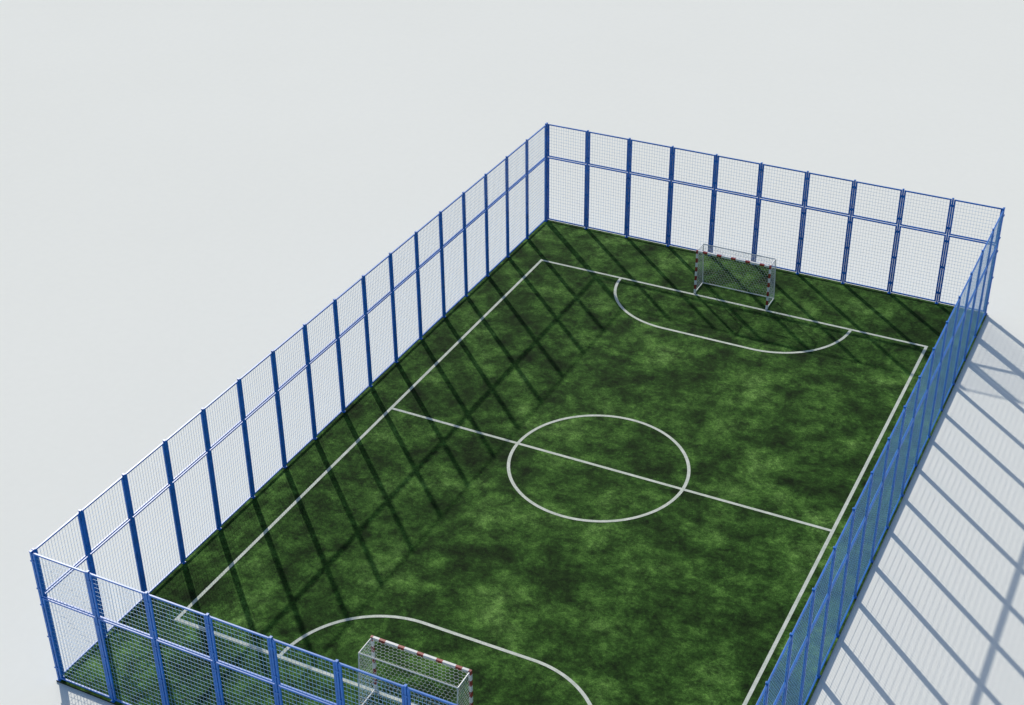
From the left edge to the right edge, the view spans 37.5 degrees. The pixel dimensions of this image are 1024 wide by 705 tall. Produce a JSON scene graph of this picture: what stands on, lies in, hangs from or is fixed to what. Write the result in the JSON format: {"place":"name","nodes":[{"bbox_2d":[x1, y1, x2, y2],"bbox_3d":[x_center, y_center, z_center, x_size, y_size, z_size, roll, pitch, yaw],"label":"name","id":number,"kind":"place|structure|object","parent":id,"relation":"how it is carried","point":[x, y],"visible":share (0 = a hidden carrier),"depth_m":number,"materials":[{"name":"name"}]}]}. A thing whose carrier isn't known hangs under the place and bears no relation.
{"place":"outdoors","nodes":[
{"label":"outdoors","id":0,"kind":"place"},
{"bbox_2d":[0,0,1023,704],"bbox_3d":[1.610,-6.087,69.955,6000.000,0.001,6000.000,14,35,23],"label":"ground","id":1,"kind":"structure","parent":0,"point":[204,202],"depth_m":71.72,"materials":[{"name":"white"}]},
{"bbox_2d":[56,220,986,704],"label":"artificial turf","id":2,"kind":"structure","parent":1,"relation":"on","point":[686,598],"depth_m":51.74,"materials":[{"name":"green plant"}]},
{"bbox_2d":[29,550,456,704],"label":"wire fence","id":3,"kind":"object","parent":2,"relation":"on","point":[212,657],"visible":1,"depth_m":41.04,"materials":[{"name":"blue metal"}]},
{"bbox_2d":[31,123,547,677],"bbox_3d":[-5.881,-0.288,55.963,0.130,4.888,33.369,14,35,23],"label":"wire fence","id":4,"kind":"object","parent":2,"relation":"on","point":[281,435],"visible":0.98,"depth_m":52.75,"materials":[{"name":"blue metal"}]},
{"bbox_2d":[358,635,472,704],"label":"soccer goal","id":5,"kind":"object","parent":2,"relation":"on","point":[421,655],"visible":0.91,"depth_m":42.30,"materials":[{"name":"white paint"}]},
{"bbox_2d":[174,259,927,704],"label":"pitch markings","id":6,"kind":"object","parent":2,"relation":"on","point":[764,665],"visible":0.98,"depth_m":52.05,"materials":[{"name":"paint"}]},
{"bbox_2d":[694,244,775,309],"bbox_3d":[9.347,-3.247,63.114,3.240,2.036,1.010,14,35,23],"label":"soccer goal","id":7,"kind":"object","parent":2,"relation":"on","point":[703,252],"visible":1,"depth_m":62.94,"materials":[{"name":"white paint"}]},
{"bbox_2d":[546,122,1004,313],"bbox_3d":[10.534,-5.905,64.826,20.130,4.888,0.130,14,35,23],"label":"wire fence","id":8,"kind":"object","parent":2,"relation":"on","point":[628,172],"visible":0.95,"depth_m":64.58,"materials":[{"name":"blue metal"}]},
{"bbox_2d":[756,208,1004,704],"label":"wire fence","id":9,"kind":"object","parent":2,"relation":"on","point":[845,560],"visible":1,"depth_m":47.66,"materials":[{"name":"blue metal"}]}
]}

